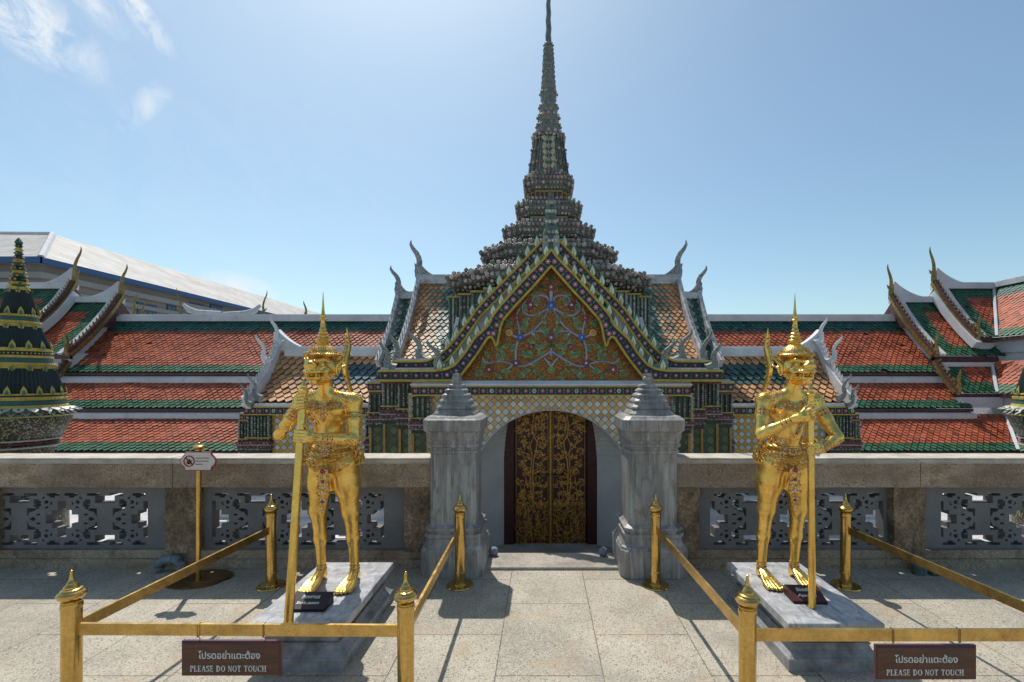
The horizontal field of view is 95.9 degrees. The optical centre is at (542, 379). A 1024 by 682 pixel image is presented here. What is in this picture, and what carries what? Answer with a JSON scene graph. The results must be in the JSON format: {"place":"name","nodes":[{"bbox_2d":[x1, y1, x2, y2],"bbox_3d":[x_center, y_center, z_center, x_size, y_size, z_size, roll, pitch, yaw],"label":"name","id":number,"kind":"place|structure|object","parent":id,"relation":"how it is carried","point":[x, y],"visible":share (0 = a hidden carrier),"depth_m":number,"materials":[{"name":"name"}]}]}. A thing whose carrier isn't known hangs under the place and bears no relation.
{"place":"outdoors","nodes":[
{"label":"outdoors","id":0,"kind":"place"},
{"bbox_2d":[0,237,81,540],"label":"ornamental spire","id":1,"kind":"structure","parent":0,"point":[33,393],"depth_m":6.46,"materials":[{"name":"ceramic"}]},
{"bbox_2d":[0,248,129,408],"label":"stepped hall","id":2,"kind":"structure","parent":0,"point":[73,321],"depth_m":23.31,"materials":[{"name":"paint"}]},
{"bbox_2d":[0,232,319,313],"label":"office building","id":3,"kind":"structure","parent":0,"point":[48,256],"depth_m":56.73,"materials":[{"name":"white paint"}]},
{"bbox_2d":[137,302,156,313],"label":"window","id":4,"kind":"structure","parent":3,"relation":"in","point":[139,311],"depth_m":58.00,"materials":[{"name":"blue glass"}]},
{"bbox_2d":[166,304,182,312],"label":"window","id":5,"kind":"structure","parent":3,"relation":"in","point":[168,307],"depth_m":62.08,"materials":[{"name":"blue glass"}]},
{"bbox_2d":[210,304,222,310],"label":"window","id":6,"kind":"structure","parent":3,"relation":"in","point":[213,306],"depth_m":70.43,"materials":[{"name":"blue glass"}]},
{"bbox_2d":[176,288,221,313],"bbox_3d":[-23.353,0.258,30.949,4.805,12.484,2.101,0,0,0],"label":"roof horn","id":7,"kind":"object","parent":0,"point":[189,309],"visible":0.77,"depth_m":29.93,"materials":[{"name":"white"}]},
{"bbox_2d":[54,314,389,453],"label":"gallery building","id":8,"kind":"structure","parent":0,"point":[151,383],"depth_m":21.30,"materials":[{"name":"tile"}]},
{"bbox_2d":[132,292,138,313],"bbox_3d":[-26.611,0.315,30.949,4.400,12.370,2.101,0,0,0],"label":"roof horn","id":9,"kind":"object","parent":8,"relation":"attached to","point":[134,308],"visible":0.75,"depth_m":29.97,"materials":[{"name":"gold"}]},
{"bbox_2d":[222,293,267,313],"bbox_3d":[-18.425,0.343,30.949,4.805,12.315,2.101,0,0,0],"label":"roof horn","id":10,"kind":"object","parent":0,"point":[255,309],"visible":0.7,"depth_m":29.94,"materials":[{"name":"white"}]},
{"bbox_2d":[0,569,1023,681],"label":"terrace floor","id":11,"kind":"structure","parent":0,"point":[551,626],"depth_m":3.78,"materials":[{"name":"stone"}]},
{"bbox_2d":[55,570,87,681],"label":"brass post","id":12,"kind":"object","parent":11,"relation":"on","point":[70,594],"visible":1,"depth_m":2.65,"materials":[{"name":"gold metal"}]},
{"bbox_2d":[83,527,268,621],"bbox_3d":[-2.686,1.452,3.572,0.018,0.067,1.693,0,0,4],"label":"brass rail","id":13,"kind":"object","parent":12,"relation":"attached to","point":[127,600],"visible":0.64,"depth_m":3.31,"materials":[{"name":"gold metal"}]},
{"bbox_2d":[78,622,396,636],"bbox_3d":[-1.768,1.452,2.675,1.867,0.067,0.018,0,0,1],"label":"brass rail","id":14,"kind":"object","parent":12,"relation":"attached to","point":[242,629],"visible":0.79,"depth_m":2.67,"materials":[{"name":"gold metal"}]},
{"bbox_2d":[182,622,281,675],"bbox_3d":[-1.804,1.565,2.673,0.574,0.302,0.032,0,0,0],"label":"hanging sign","id":15,"kind":"object","parent":14,"relation":"hanging from","point":[231,657],"visible":1,"depth_m":2.66,"materials":[{"name":"brown wood"}]},
{"bbox_2d":[153,554,185,571],"bbox_3d":[-3.865,1.911,4.780,0.322,0.193,0.102,0,0,0],"label":"drain pipe","id":16,"kind":"object","parent":11,"relation":"on","point":[178,561],"visible":0.94,"depth_m":4.75,"materials":[{"name":"grey plastic"}]},
{"bbox_2d":[165,442,233,589],"bbox_3d":[-3.415,1.310,4.585,0.570,1.379,0.410,0,0,0],"label":"pole sign","id":17,"kind":"object","parent":11,"relation":"on","point":[198,460],"visible":0.96,"depth_m":4.53,"materials":[{"name":"gold metal"}]},
{"bbox_2d":[0,453,430,569],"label":"balustrade","id":18,"kind":"object","parent":11,"relation":"on","point":[81,485],"visible":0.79,"depth_m":4.88,"materials":[{"name":"stone"}]},
{"bbox_2d":[256,494,285,591],"bbox_3d":[-2.626,1.554,4.460,0.260,0.889,0.260,0,0,30],"label":"brass post","id":19,"kind":"object","parent":11,"relation":"on","point":[272,582],"visible":0.99,"depth_m":4.42,"materials":[{"name":"gold metal"}]},
{"bbox_2d":[250,562,393,671],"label":"statue plinth","id":20,"kind":"structure","parent":11,"relation":"on","point":[369,598],"depth_m":3.32,"materials":[{"name":"stone"}]},
{"bbox_2d":[284,592,333,611],"bbox_3d":[-1.713,1.631,3.385,0.285,0.075,0.155,0,0,0],"label":"name plate","id":21,"kind":"object","parent":20,"relation":"on","point":[314,601],"visible":1,"depth_m":3.38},
{"bbox_2d":[273,295,364,622],"bbox_3d":[-1.694,0.497,3.647,0.564,2.350,0.982,0,0,29],"label":"guardian statue","id":22,"kind":"object","parent":20,"relation":"on","point":[331,459],"visible":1,"depth_m":3.58,"materials":[{"name":"gold metal"}]},
{"bbox_2d":[394,571,417,681],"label":"brass post","id":23,"kind":"object","parent":11,"relation":"on","point":[405,595],"visible":1,"depth_m":2.63,"materials":[{"name":"gold metal"}]},
{"bbox_2d":[414,527,459,621],"bbox_3d":[-0.797,1.452,3.567,0.018,0.067,1.719,0,0,0],"label":"brass rail","id":24,"kind":"object","parent":23,"relation":"attached to","point":[420,602],"visible":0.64,"depth_m":3.37,"materials":[{"name":"gold metal"}]},
{"bbox_2d":[421,373,489,578],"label":"marble pillar","id":25,"kind":"structure","parent":11,"relation":"on","point":[454,424],"depth_m":4.71,"materials":[{"name":"grey stone"}]},
{"bbox_2d":[446,494,472,591],"bbox_3d":[-0.803,1.554,4.470,0.260,0.889,0.260,0,0,38],"label":"brass post","id":26,"kind":"object","parent":11,"relation":"on","point":[460,582],"visible":0.99,"depth_m":4.43,"materials":[{"name":"gold metal"}]},
{"bbox_2d":[485,553,617,569],"bbox_3d":[0.125,2.320,5.585,1.850,0.700,1.510,0,0,0],"label":"threshold step","id":27,"kind":"object","parent":11,"relation":"on","point":[548,561],"visible":0.07,"depth_m":4.99,"materials":[{"name":"stone"}]},
{"bbox_2d":[489,547,497,555],"bbox_3d":[-0.547,1.926,5.151,0.100,0.106,0.087,0,0,0],"label":"loose stone","id":28,"kind":"object","parent":27,"relation":"on","point":[493,551],"visible":1,"depth_m":5.12,"materials":[{"name":"grey stone"}]},
{"bbox_2d":[599,547,606,556],"bbox_3d":[0.671,1.925,5.150,0.094,0.110,0.090,0,0,35],"label":"loose stone","id":29,"kind":"object","parent":27,"relation":"on","point":[602,551],"visible":1,"depth_m":5.12,"materials":[{"name":"grey stone"}]},
{"bbox_2d":[612,373,687,578],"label":"marble pillar","id":30,"kind":"structure","parent":11,"relation":"on","point":[649,425],"depth_m":4.70,"materials":[{"name":"grey stone"}]},
{"bbox_2d":[642,494,669,591],"bbox_3d":[1.096,1.554,4.470,0.260,0.889,0.260,0,0,-12],"label":"brass post","id":31,"kind":"object","parent":11,"relation":"on","point":[654,582],"visible":1,"depth_m":4.43,"materials":[{"name":"gold metal"}]},
{"bbox_2d":[735,575,759,681],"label":"brass post","id":32,"kind":"object","parent":11,"relation":"on","point":[747,598],"visible":1,"depth_m":2.58,"materials":[{"name":"gold metal"}]},
{"bbox_2d":[656,527,737,630],"bbox_3d":[1.130,1.452,3.545,0.018,0.067,1.765,0,0,-2],"label":"brass rail","id":33,"kind":"object","parent":32,"relation":"attached to","point":[727,611],"visible":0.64,"depth_m":3.28,"materials":[{"name":"gold metal"}]},
{"bbox_2d":[757,628,1023,640],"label":"brass rail","id":34,"kind":"object","parent":32,"relation":"attached to","point":[886,634],"visible":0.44,"depth_m":2.61,"materials":[{"name":"gold metal"}]},
{"bbox_2d":[874,627,975,678],"bbox_3d":[2.175,1.559,2.620,0.570,0.290,0.032,0,0,0],"label":"hanging sign","id":35,"kind":"object","parent":34,"relation":"hanging from","point":[893,660],"visible":1,"depth_m":2.61,"materials":[{"name":"brown wood"}]},
{"bbox_2d":[727,562,884,671],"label":"statue plinth","id":36,"kind":"structure","parent":11,"relation":"on","point":[778,609],"depth_m":3.26,"materials":[{"name":"stone"}]},
{"bbox_2d":[752,296,844,608],"bbox_3d":[1.917,0.496,3.755,0.625,2.348,0.838,0,0,-29],"label":"guardian statue","id":37,"kind":"object","parent":36,"relation":"on","point":[784,457],"visible":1,"depth_m":3.64,"materials":[{"name":"gold metal"}]},
{"bbox_2d":[784,584,827,604],"bbox_3d":[1.995,1.631,3.500,0.245,0.075,0.155,0,0,3],"label":"name plate","id":38,"kind":"object","parent":36,"relation":"on","point":[796,594],"visible":0.77,"depth_m":3.49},
{"bbox_2d":[830,494,861,591],"bbox_3d":[2.932,1.554,4.460,0.260,0.889,0.260,0,0,-44],"label":"brass post","id":39,"kind":"object","parent":11,"relation":"on","point":[844,582],"visible":1,"depth_m":4.42,"materials":[{"name":"gold metal"}]},
{"bbox_2d":[848,527,1023,612],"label":"brass rail","id":40,"kind":"object","parent":39,"relation":"attached to","point":[994,594],"visible":1,"depth_m":3.46,"materials":[{"name":"gold metal"}]},
{"bbox_2d":[677,453,1023,569],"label":"balustrade","id":41,"kind":"object","parent":11,"relation":"on","point":[907,500],"visible":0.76,"depth_m":4.88,"materials":[{"name":"stone"}]},
{"bbox_2d":[909,552,937,575],"bbox_3d":[3.964,1.905,4.768,0.320,0.189,0.195,0,0,0],"label":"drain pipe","id":42,"kind":"object","parent":11,"relation":"on","point":[917,570],"visible":0.55,"depth_m":4.70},
{"bbox_2d":[0,0,1023,336],"label":"sky","id":43,"kind":"structure","parent":0,"point":[294,152],"materials":[{"name":"blue"}]},
{"bbox_2d":[70,493,992,540],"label":"platform","id":44,"kind":"structure","parent":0,"point":[74,518],"depth_m":8.85,"materials":[{"name":"grey stone"}]},
{"bbox_2d":[220,0,874,552],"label":"gateway building","id":45,"kind":"structure","parent":0,"point":[550,330],"depth_m":7.37,"materials":[{"name":"multicoloured tile"}]},
{"bbox_2d":[514,411,549,542],"bbox_3d":[-0.176,1.482,7.415,0.624,2.463,0.079,0,0,0],"label":"door leaf","id":46,"kind":"structure","parent":45,"relation":"in","point":[531,431],"depth_m":7.42,"materials":[{"name":"brown wood"}]},
{"bbox_2d":[551,411,585,542],"bbox_3d":[0.422,1.482,7.415,0.570,2.463,0.079,0,0,0],"label":"door leaf","id":47,"kind":"structure","parent":45,"relation":"in","point":[568,436],"depth_m":7.42,"materials":[{"name":"brown wood"}]},
{"bbox_2d":[707,314,1019,452],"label":"gallery building","id":48,"kind":"structure","parent":0,"point":[903,391],"depth_m":21.09,"materials":[{"name":"tile"}]},
{"bbox_2d":[884,248,1023,452],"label":"stepped hall","id":49,"kind":"structure","parent":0,"point":[959,329],"depth_m":22.00,"materials":[{"name":"tile"}]},
{"bbox_2d":[997,364,1023,526],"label":"ornamental spire","id":50,"kind":"structure","parent":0,"point":[1014,411],"depth_m":6.74,"materials":[{"name":"ceramic"}]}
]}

